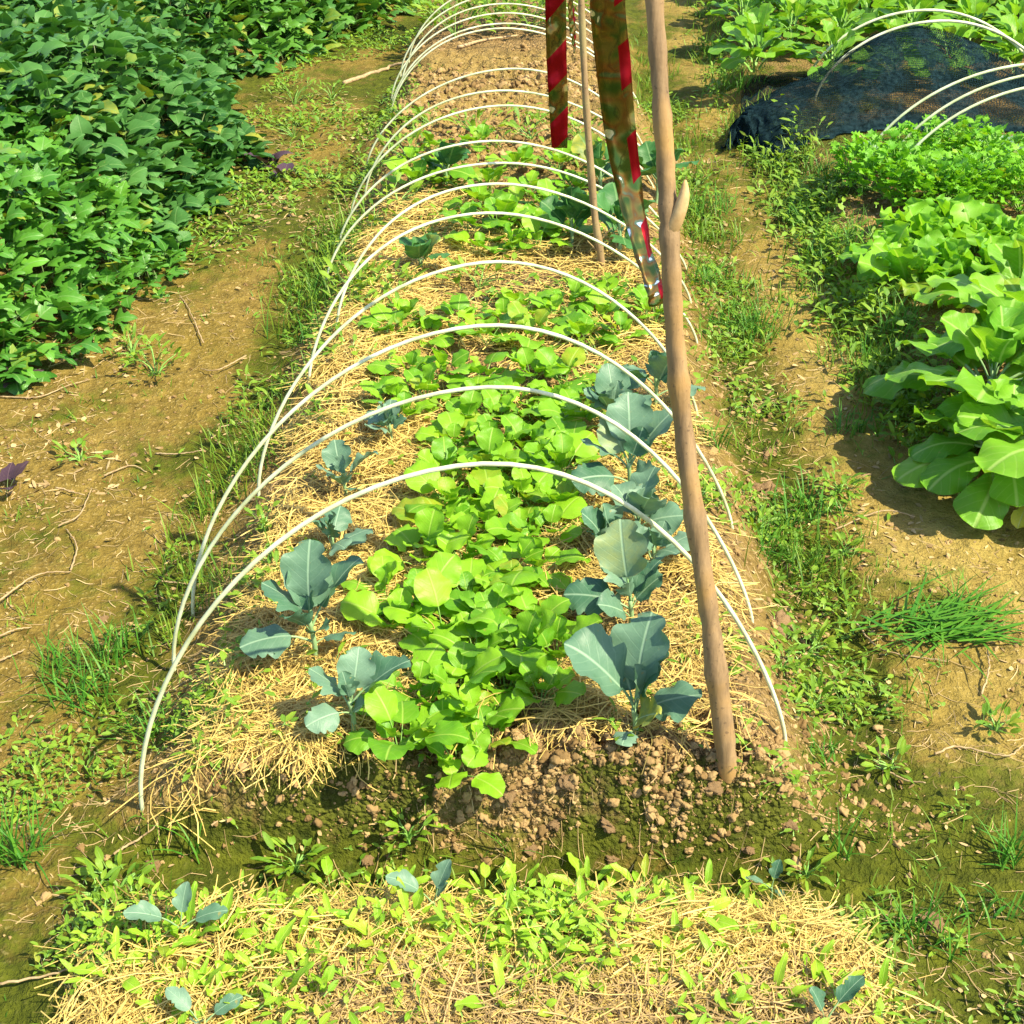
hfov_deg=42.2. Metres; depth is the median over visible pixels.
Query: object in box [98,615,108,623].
soil clod
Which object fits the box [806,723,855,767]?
grass tuft
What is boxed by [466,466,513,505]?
mustard plant
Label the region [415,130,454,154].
mustard plant
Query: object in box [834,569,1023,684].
grass tuft
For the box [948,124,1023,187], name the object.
coriander clump
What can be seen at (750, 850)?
soil clod
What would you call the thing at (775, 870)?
broccoli seedling
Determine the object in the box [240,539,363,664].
broccoli plant
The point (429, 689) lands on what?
mustard plant
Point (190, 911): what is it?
lettuce seedling
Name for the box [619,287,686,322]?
mustard plant
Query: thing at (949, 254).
lettuce
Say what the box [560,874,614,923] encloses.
lettuce seedling
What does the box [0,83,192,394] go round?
lobed leaf vines
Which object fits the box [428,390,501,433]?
mustard plant
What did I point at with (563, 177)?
mustard plant
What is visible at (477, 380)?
mustard plant
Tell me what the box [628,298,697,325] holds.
weed
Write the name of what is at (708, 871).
lettuce seedling
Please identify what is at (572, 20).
reflective tape
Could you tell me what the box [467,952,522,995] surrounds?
lettuce seedling
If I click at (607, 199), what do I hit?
broccoli plant
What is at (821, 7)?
leafy green
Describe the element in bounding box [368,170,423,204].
weed
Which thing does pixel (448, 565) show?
mustard plant
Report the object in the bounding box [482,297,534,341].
mustard plant
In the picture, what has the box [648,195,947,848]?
soil crumbs
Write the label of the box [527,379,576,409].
mustard plant
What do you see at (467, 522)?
mustard plant
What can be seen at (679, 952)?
lettuce seedling
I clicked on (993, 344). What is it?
choy plant
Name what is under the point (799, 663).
broadleaf weed
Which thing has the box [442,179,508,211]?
mustard plant
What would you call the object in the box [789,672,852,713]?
broadleaf weed
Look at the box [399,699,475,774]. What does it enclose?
mustard plant
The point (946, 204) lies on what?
lettuce
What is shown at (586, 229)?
mustard plant
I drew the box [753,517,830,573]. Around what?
grass tuft
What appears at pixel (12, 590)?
dry twig
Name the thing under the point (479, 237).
mustard plant
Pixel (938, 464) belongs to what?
choy plant
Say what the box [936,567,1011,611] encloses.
grass tuft
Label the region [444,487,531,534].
mustard plant
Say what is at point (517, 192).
mustard plant
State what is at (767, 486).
soil clod
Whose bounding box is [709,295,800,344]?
grass tuft
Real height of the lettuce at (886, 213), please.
0.140 m
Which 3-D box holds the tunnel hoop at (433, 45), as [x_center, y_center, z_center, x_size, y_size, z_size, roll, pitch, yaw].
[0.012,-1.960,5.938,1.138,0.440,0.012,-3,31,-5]
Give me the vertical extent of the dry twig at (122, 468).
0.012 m
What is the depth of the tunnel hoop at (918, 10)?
6.02 m
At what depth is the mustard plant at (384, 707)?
2.14 m
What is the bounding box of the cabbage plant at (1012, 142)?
[980,135,1023,150]
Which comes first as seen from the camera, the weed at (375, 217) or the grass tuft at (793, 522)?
the grass tuft at (793, 522)
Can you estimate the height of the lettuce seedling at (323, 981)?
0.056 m
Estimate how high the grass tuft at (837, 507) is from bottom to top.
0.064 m
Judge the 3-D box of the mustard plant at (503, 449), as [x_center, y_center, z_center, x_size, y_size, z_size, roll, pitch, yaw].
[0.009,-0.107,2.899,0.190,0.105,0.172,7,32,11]
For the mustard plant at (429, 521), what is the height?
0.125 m
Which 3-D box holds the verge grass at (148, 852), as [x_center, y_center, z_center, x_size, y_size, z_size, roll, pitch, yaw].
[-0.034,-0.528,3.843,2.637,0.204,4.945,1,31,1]
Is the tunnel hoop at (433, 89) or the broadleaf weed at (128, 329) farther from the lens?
the tunnel hoop at (433, 89)
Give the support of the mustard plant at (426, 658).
on the ground at (957, 687)
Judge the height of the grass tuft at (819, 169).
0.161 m
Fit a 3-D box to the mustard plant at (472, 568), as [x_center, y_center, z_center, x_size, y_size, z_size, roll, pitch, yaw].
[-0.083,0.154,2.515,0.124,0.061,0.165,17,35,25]
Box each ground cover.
[0,653,1023,1023]
[31,61,950,729]
[59,867,902,1023]
[128,22,426,303]
[168,101,782,768]
[674,0,1002,495]
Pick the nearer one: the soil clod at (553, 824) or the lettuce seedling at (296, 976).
the lettuce seedling at (296, 976)
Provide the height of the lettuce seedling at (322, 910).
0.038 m
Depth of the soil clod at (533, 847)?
2.18 m
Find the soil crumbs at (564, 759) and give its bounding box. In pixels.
[193,692,830,870]
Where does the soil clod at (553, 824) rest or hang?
on the ground at (957, 687)
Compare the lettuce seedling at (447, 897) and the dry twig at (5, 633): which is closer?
the lettuce seedling at (447, 897)
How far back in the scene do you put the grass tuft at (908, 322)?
3.77 m
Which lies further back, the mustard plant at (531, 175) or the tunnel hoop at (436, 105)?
the tunnel hoop at (436, 105)
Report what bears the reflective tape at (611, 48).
hanging from the twine
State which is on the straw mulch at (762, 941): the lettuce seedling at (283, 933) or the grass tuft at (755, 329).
the lettuce seedling at (283, 933)
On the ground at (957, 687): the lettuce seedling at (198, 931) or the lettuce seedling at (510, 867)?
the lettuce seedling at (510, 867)
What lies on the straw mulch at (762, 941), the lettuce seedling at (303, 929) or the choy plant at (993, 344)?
the lettuce seedling at (303, 929)
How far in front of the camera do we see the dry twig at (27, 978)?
1.92 m
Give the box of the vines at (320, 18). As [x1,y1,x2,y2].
[136,0,421,74]
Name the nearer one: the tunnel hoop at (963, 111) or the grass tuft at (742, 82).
the tunnel hoop at (963, 111)
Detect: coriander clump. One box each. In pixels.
[829,129,910,190]
[842,139,952,202]
[877,113,976,160]
[877,148,994,206]
[915,113,1013,163]
[925,140,1023,207]
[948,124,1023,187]
[969,142,1023,211]
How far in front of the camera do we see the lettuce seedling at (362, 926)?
1.93 m
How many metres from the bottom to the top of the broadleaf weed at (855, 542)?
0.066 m
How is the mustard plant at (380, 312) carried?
on the ground at (957, 687)
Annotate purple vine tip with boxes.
[0,461,29,493]
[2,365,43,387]
[244,150,292,167]
[271,163,297,180]
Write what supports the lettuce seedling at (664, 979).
on the straw mulch at (762, 941)
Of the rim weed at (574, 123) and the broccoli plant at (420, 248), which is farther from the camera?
the rim weed at (574, 123)
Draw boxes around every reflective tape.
[545,0,567,147]
[568,0,576,52]
[590,0,662,306]
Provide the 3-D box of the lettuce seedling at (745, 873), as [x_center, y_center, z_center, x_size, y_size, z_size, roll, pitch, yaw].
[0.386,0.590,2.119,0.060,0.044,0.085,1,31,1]
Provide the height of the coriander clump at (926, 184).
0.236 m
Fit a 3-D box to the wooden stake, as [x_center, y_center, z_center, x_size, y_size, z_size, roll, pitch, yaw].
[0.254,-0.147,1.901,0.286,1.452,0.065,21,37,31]
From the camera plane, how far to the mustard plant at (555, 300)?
3.71 m
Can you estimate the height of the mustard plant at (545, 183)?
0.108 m
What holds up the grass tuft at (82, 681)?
on the ground at (957, 687)
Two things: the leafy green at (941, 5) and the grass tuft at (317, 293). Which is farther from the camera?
the leafy green at (941, 5)
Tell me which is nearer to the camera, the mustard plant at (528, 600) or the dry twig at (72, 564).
the mustard plant at (528, 600)
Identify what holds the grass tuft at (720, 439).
on the ground at (957, 687)
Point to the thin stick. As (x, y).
(599, 249)
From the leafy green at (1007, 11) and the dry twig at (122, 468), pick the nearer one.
the dry twig at (122, 468)
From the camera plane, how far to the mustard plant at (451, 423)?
3.05 m
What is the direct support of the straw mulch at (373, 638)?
on the ground at (957, 687)
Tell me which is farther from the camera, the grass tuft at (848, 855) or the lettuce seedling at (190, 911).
the grass tuft at (848, 855)
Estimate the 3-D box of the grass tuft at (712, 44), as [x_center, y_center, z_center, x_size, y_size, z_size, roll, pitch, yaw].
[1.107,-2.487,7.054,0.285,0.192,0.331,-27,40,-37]
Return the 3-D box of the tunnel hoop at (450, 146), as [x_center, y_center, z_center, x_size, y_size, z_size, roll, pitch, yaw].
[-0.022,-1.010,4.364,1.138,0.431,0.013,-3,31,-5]
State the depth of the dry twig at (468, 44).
6.76 m
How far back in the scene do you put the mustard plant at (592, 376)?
3.32 m
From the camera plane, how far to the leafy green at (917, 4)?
6.61 m
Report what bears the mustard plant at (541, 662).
on the ground at (957, 687)
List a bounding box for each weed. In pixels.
[49,433,112,464]
[54,859,122,911]
[74,846,157,898]
[104,322,157,358]
[116,332,189,377]
[243,504,278,531]
[250,831,332,884]
[262,76,321,104]
[267,116,315,137]
[311,79,351,99]
[319,256,388,287]
[351,191,406,225]
[352,259,428,298]
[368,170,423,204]
[376,125,432,159]
[382,808,453,852]
[395,0,466,19]
[406,0,495,36]
[408,105,457,125]
[435,255,519,293]
[442,108,507,133]
[451,0,537,28]
[493,0,577,32]
[502,107,549,141]
[524,0,589,21]
[568,114,605,138]
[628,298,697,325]
[749,501,783,533]
[764,638,817,673]
[773,618,838,669]
[784,844,838,891]
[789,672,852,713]
[815,468,867,498]
[821,530,872,558]
[855,735,914,784]
[973,694,1023,736]
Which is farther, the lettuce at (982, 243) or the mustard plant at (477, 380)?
the lettuce at (982, 243)
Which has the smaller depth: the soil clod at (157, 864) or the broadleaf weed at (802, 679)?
the soil clod at (157, 864)
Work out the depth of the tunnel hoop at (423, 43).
6.03 m
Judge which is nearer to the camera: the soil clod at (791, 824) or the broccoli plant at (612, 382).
the soil clod at (791, 824)
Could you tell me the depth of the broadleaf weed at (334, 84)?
6.30 m
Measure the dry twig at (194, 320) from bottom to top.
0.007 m
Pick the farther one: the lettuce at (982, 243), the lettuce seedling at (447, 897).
the lettuce at (982, 243)
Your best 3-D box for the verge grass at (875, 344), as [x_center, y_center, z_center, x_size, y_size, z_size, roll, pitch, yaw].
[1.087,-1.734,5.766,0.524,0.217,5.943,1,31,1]
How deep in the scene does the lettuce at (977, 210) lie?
4.28 m
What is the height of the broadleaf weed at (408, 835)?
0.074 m
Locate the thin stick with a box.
[578,0,611,269]
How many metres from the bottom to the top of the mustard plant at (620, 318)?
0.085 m
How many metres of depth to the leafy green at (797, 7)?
6.58 m
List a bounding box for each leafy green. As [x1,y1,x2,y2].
[705,0,781,35]
[708,3,810,72]
[726,0,741,4]
[754,0,780,13]
[757,0,828,45]
[764,0,844,31]
[789,18,880,82]
[798,0,886,41]
[805,1,832,16]
[837,0,901,33]
[849,18,936,78]
[851,0,898,21]
[864,0,956,45]
[885,0,947,19]
[893,0,957,14]
[902,20,990,78]
[943,0,1018,45]
[946,0,1018,16]
[946,3,1005,24]
[977,0,1023,37]
[980,13,1023,73]
[1000,0,1020,13]
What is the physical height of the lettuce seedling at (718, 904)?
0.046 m
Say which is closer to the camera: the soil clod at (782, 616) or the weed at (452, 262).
the soil clod at (782, 616)
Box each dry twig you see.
[0,379,89,398]
[0,571,70,600]
[0,626,31,636]
[0,649,24,660]
[0,960,99,984]
[55,487,84,494]
[58,488,91,526]
[65,528,77,570]
[104,465,146,475]
[113,823,157,854]
[155,450,201,454]
[161,580,188,584]
[179,294,203,342]
[200,355,246,370]
[213,212,232,246]
[221,418,259,427]
[342,60,406,84]
[457,34,518,48]
[834,510,914,529]
[854,620,948,661]
[872,759,925,782]
[934,744,1023,756]
[980,649,990,694]
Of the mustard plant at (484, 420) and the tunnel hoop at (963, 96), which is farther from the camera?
the tunnel hoop at (963, 96)
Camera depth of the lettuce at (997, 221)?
4.22 m
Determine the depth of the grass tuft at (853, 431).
3.41 m
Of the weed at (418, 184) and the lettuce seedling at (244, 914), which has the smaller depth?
the lettuce seedling at (244, 914)
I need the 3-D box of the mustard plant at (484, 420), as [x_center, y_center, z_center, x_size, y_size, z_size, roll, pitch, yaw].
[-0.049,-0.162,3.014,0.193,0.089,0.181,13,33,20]
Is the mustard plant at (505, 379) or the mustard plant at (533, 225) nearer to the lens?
the mustard plant at (505, 379)
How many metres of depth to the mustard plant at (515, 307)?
3.58 m
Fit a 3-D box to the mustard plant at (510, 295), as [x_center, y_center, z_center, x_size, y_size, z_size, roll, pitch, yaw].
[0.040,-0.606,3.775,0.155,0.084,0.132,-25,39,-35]
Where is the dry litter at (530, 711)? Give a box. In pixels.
[0,59,1023,1023]
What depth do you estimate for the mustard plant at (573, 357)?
3.35 m
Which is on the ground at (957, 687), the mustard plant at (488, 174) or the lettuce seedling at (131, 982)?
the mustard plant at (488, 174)
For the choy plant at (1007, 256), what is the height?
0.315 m
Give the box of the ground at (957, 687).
[0,0,1023,1023]
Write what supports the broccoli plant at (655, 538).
on the ground at (957, 687)
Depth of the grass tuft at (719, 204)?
4.93 m
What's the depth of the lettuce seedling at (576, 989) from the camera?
1.85 m
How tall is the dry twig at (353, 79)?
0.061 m
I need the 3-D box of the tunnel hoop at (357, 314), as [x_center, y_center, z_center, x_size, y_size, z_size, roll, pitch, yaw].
[-0.055,-0.319,3.084,1.128,0.553,0.016,-10,33,-16]
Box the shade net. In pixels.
[721,25,1023,162]
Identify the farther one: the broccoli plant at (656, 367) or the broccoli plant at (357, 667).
the broccoli plant at (656, 367)
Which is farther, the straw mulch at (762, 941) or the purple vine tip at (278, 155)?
the purple vine tip at (278, 155)
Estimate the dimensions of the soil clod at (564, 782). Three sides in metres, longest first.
0.046 x 0.037 x 0.025 m
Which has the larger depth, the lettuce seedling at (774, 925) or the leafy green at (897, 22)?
the leafy green at (897, 22)
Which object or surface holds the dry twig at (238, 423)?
on the ground at (957, 687)
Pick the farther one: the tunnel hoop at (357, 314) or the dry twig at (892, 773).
the tunnel hoop at (357, 314)
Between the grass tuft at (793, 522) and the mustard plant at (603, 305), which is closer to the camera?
the grass tuft at (793, 522)
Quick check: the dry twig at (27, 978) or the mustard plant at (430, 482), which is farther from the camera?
the mustard plant at (430, 482)
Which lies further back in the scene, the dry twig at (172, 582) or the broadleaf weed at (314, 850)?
the dry twig at (172, 582)
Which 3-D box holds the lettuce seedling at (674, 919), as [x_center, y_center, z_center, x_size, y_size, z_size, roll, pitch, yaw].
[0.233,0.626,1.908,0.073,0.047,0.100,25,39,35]
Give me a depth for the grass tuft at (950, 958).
1.99 m
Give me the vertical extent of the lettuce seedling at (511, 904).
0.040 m
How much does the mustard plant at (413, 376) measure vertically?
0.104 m
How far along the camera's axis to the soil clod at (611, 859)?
2.17 m
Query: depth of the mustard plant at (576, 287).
3.77 m
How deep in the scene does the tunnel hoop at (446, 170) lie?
4.08 m
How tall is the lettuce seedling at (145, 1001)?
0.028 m
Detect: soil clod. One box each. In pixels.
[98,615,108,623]
[145,859,160,871]
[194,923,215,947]
[360,855,373,865]
[499,790,516,808]
[524,844,538,855]
[545,819,559,831]
[557,774,578,790]
[600,817,614,832]
[605,855,619,864]
[704,781,723,795]
[741,846,754,854]
[752,481,775,495]
[762,445,779,458]
[771,609,793,638]
[782,819,798,832]
[919,911,944,932]
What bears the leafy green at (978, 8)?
on the ground at (957, 687)
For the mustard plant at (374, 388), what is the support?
on the ground at (957, 687)
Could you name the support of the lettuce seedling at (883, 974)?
on the straw mulch at (762, 941)
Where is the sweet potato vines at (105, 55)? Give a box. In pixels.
[0,0,283,268]
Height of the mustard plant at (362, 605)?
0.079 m
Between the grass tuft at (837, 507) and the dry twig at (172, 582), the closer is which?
the dry twig at (172, 582)
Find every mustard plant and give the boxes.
[340,588,437,651]
[341,555,404,626]
[343,683,468,761]
[352,643,457,716]
[358,303,419,332]
[359,380,403,402]
[367,348,436,385]
[367,506,470,575]
[377,552,461,632]
[382,362,450,412]
[383,156,449,192]
[383,566,494,663]
[386,496,470,542]
[391,145,431,174]
[391,391,436,419]
[392,297,425,317]
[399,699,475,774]
[404,460,515,512]
[409,347,471,382]
[410,719,505,798]
[412,676,466,720]
[413,512,494,589]
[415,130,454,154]
[415,314,454,348]
[415,411,479,451]
[416,641,505,710]
[417,436,485,476]
[427,152,450,171]
[428,293,493,327]
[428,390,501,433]
[429,611,527,675]
[433,558,504,614]
[439,202,512,234]
[441,682,524,727]
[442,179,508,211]
[443,230,517,252]
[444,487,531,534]
[444,582,517,644]
[446,374,501,400]
[448,163,506,191]
[448,352,525,390]
[455,309,525,343]
[455,413,531,467]
[455,648,546,705]
[457,426,526,468]
[458,123,493,151]
[459,608,558,666]
[460,389,551,427]
[461,705,537,767]
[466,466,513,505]
[468,536,551,587]
[471,192,528,233]
[475,557,568,618]
[480,438,554,492]
[481,463,563,506]
[481,536,590,590]
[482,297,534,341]
[483,584,575,647]
[485,144,541,170]
[485,494,547,548]
[489,300,550,348]
[489,375,556,411]
[495,495,590,545]
[500,287,554,312]
[501,413,557,464]
[502,403,583,435]
[503,170,563,195]
[503,223,530,247]
[504,204,561,243]
[506,213,572,252]
[506,347,568,382]
[508,186,532,219]
[509,613,601,664]
[512,654,585,706]
[518,178,563,216]
[523,430,601,495]
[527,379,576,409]
[527,469,592,530]
[528,219,602,239]
[528,293,584,323]
[534,416,586,470]
[536,346,588,394]
[538,140,577,169]
[538,388,601,421]
[542,275,595,314]
[550,167,587,186]
[550,310,618,346]
[564,372,638,393]
[576,286,625,324]
[579,275,634,299]
[595,310,652,346]
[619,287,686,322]
[637,284,685,313]
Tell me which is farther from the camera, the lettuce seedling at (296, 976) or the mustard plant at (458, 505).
the mustard plant at (458, 505)
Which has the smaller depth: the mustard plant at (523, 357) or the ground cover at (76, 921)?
the ground cover at (76, 921)
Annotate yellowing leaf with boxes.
[1011,506,1023,528]
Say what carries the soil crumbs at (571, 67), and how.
on the ground at (957, 687)
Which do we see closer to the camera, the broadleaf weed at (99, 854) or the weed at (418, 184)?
the broadleaf weed at (99, 854)
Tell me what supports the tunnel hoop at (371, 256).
on the ground at (957, 687)
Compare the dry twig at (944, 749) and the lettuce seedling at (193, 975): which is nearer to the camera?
the lettuce seedling at (193, 975)
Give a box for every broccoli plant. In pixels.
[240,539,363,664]
[304,646,410,733]
[313,506,372,555]
[316,440,378,496]
[364,399,406,443]
[399,232,453,273]
[416,141,470,184]
[539,187,590,244]
[563,611,701,746]
[564,519,662,622]
[571,131,612,190]
[571,391,672,496]
[581,503,643,537]
[583,363,656,409]
[597,182,655,252]
[610,466,682,533]
[622,350,705,408]
[634,520,689,571]
[638,141,698,203]
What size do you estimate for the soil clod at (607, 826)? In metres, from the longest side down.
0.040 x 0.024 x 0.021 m
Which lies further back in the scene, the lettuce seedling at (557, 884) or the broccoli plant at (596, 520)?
the broccoli plant at (596, 520)
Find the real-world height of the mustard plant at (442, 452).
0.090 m
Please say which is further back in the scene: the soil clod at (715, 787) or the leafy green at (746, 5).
the leafy green at (746, 5)
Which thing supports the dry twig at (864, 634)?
on the ground at (957, 687)
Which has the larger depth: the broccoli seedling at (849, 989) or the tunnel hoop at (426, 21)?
the tunnel hoop at (426, 21)
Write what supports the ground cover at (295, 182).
on the ground at (957, 687)
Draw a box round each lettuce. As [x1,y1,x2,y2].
[835,220,914,282]
[857,234,963,295]
[873,197,941,230]
[905,201,962,254]
[914,229,992,278]
[935,193,993,232]
[947,200,1023,252]
[958,212,1023,238]
[964,231,1023,277]
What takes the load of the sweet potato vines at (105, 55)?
on the ground at (957, 687)
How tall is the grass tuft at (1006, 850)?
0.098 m
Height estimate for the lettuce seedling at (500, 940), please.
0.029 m
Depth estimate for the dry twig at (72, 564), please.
2.92 m
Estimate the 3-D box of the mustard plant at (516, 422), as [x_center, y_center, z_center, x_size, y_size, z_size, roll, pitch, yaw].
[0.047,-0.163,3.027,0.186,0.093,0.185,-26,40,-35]
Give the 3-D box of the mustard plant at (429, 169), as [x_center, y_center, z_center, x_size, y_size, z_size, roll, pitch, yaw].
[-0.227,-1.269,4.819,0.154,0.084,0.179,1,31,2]
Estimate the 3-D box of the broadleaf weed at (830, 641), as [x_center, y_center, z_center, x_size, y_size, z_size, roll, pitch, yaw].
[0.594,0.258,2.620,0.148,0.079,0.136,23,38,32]
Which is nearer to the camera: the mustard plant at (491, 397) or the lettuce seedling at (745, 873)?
the lettuce seedling at (745, 873)
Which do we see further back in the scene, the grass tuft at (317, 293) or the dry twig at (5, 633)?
the grass tuft at (317, 293)
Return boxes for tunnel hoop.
[138,461,786,810]
[172,385,753,670]
[191,323,733,615]
[257,260,698,495]
[308,211,697,385]
[326,162,686,279]
[335,182,691,329]
[337,140,659,245]
[351,104,653,217]
[364,90,639,193]
[365,68,642,169]
[390,23,633,109]
[391,12,592,99]
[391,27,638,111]
[400,0,590,76]
[402,3,591,76]
[408,0,589,63]
[813,9,1023,66]
[814,19,1023,98]
[858,63,1023,174]
[884,74,1023,170]
[889,87,1023,188]
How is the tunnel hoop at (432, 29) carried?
on the ground at (957, 687)
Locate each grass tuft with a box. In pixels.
[0,783,94,891]
[9,614,95,684]
[14,631,130,726]
[49,602,163,671]
[96,673,190,748]
[106,891,180,966]
[145,813,209,863]
[275,306,331,349]
[291,272,337,310]
[477,829,544,870]
[676,170,741,220]
[685,246,737,291]
[689,32,731,60]
[689,285,772,335]
[693,408,745,454]
[703,59,773,92]
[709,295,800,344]
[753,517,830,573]
[754,491,829,535]
[758,459,852,525]
[779,196,835,229]
[798,234,841,270]
[805,146,876,185]
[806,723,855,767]
[812,483,867,518]
[817,398,901,438]
[825,206,883,254]
[825,803,870,862]
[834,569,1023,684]
[855,285,947,338]
[858,314,912,375]
[863,883,959,959]
[924,904,987,968]
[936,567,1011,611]
[950,880,1023,946]
[974,803,1023,871]
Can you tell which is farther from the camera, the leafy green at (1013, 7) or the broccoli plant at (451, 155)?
the leafy green at (1013, 7)
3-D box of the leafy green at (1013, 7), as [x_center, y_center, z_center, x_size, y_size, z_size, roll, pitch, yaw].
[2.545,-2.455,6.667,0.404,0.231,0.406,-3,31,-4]
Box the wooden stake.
[645,0,736,782]
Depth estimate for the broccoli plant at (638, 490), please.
2.70 m
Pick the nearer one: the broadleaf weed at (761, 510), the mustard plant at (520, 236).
the broadleaf weed at (761, 510)
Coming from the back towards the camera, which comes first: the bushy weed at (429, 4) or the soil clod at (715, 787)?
the bushy weed at (429, 4)
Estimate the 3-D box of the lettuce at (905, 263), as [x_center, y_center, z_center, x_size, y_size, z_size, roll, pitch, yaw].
[1.188,-0.738,3.970,0.320,0.161,0.332,1,31,1]
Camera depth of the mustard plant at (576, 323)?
3.56 m
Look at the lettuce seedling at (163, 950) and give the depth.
1.92 m
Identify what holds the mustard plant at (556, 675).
on the ground at (957, 687)
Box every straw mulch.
[33,863,962,1023]
[109,182,774,849]
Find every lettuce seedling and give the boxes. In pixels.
[68,926,146,993]
[124,915,195,958]
[135,977,177,1023]
[148,955,202,995]
[166,881,219,956]
[169,957,225,1021]
[172,887,256,957]
[178,890,220,937]
[196,970,242,1001]
[197,949,261,978]
[221,907,249,934]
[221,917,296,978]
[239,961,314,1008]
[244,915,275,969]
[250,881,309,924]
[261,906,320,966]
[282,943,327,985]
[283,968,363,1011]
[292,892,359,930]
[310,856,349,897]
[323,938,356,965]
[326,955,381,984]
[333,895,389,938]
[341,896,409,947]
[355,867,400,889]
[385,865,430,896]
[390,876,447,941]
[404,943,451,988]
[416,930,465,969]
[430,893,479,934]
[447,862,515,904]
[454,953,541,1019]
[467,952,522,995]
[483,894,535,940]
[490,911,553,963]
[491,857,552,902]
[517,904,568,932]
[522,909,584,961]
[525,939,577,981]
[537,970,612,1022]
[538,873,573,901]
[546,852,616,899]
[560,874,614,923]
[564,956,610,991]
[566,936,633,971]
[585,872,632,897]
[609,853,671,897]
[612,891,677,940]
[628,973,672,1020]
[631,945,684,986]
[651,908,703,970]
[668,876,738,929]
[679,967,752,1021]
[691,858,731,898]
[696,929,751,985]
[703,916,761,954]
[730,952,811,1023]
[738,867,770,893]
[762,914,821,970]
[784,959,864,1015]
[803,939,846,1001]
[849,957,909,1016]
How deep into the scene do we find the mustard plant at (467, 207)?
4.29 m
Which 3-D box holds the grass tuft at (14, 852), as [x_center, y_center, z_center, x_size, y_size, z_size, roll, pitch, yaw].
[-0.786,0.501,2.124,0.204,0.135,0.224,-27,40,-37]
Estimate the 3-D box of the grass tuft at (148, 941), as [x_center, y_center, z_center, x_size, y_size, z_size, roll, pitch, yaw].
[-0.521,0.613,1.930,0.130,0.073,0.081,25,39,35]
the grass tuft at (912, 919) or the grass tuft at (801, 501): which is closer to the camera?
the grass tuft at (912, 919)
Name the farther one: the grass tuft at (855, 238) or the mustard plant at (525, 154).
the mustard plant at (525, 154)
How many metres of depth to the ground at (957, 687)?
2.83 m
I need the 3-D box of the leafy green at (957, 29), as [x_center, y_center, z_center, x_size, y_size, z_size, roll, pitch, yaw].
[2.025,-2.143,6.142,0.417,0.237,0.414,-20,37,-30]
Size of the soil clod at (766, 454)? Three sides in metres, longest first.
0.061 x 0.055 x 0.029 m
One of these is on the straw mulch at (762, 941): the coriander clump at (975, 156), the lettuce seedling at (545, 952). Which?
the lettuce seedling at (545, 952)
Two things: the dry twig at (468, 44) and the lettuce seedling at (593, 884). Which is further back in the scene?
the dry twig at (468, 44)
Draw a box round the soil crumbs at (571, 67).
[371,39,655,198]
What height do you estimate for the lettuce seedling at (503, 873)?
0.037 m
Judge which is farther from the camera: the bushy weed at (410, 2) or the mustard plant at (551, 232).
the bushy weed at (410, 2)
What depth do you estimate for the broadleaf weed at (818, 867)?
2.14 m
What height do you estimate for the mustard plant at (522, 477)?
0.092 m
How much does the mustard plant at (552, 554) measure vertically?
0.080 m
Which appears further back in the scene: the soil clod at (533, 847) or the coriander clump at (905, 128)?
the coriander clump at (905, 128)
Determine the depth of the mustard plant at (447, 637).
2.39 m
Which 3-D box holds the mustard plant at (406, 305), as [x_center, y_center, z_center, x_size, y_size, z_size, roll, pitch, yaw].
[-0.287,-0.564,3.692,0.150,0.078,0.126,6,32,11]
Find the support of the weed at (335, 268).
on the ground at (957, 687)
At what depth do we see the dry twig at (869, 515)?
3.05 m
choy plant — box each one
[862,296,1023,431]
[892,378,1023,529]
[913,233,1023,325]
[928,269,1023,384]
[948,377,1023,478]
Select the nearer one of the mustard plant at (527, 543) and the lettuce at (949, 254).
the mustard plant at (527, 543)
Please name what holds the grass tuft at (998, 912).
on the ground at (957, 687)
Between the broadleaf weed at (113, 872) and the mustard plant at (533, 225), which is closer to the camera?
the broadleaf weed at (113, 872)
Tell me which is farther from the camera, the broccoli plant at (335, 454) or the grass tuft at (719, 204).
the grass tuft at (719, 204)
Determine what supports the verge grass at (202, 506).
on the ground at (957, 687)
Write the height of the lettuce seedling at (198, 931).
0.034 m
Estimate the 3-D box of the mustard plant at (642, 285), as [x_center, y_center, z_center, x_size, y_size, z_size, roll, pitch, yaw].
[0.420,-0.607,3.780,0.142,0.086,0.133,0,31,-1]
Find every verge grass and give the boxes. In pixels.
[0,110,1022,1023]
[121,180,397,656]
[628,25,1009,883]
[670,0,984,457]
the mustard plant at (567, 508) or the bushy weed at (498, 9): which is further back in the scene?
the bushy weed at (498, 9)
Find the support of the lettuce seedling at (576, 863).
on the ground at (957, 687)
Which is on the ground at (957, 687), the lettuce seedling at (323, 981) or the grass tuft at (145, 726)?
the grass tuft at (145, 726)
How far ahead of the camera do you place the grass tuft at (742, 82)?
6.28 m
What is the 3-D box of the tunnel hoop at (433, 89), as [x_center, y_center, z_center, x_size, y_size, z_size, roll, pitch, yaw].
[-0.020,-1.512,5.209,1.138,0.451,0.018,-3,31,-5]
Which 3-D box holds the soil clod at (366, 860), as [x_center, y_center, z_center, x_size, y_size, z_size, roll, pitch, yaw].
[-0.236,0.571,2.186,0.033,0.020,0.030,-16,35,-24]
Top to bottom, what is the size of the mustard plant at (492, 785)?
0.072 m
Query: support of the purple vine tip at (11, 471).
on the ground at (957, 687)
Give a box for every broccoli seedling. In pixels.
[123,881,227,935]
[165,986,242,1023]
[385,859,451,905]
[745,859,784,899]
[809,975,864,1017]

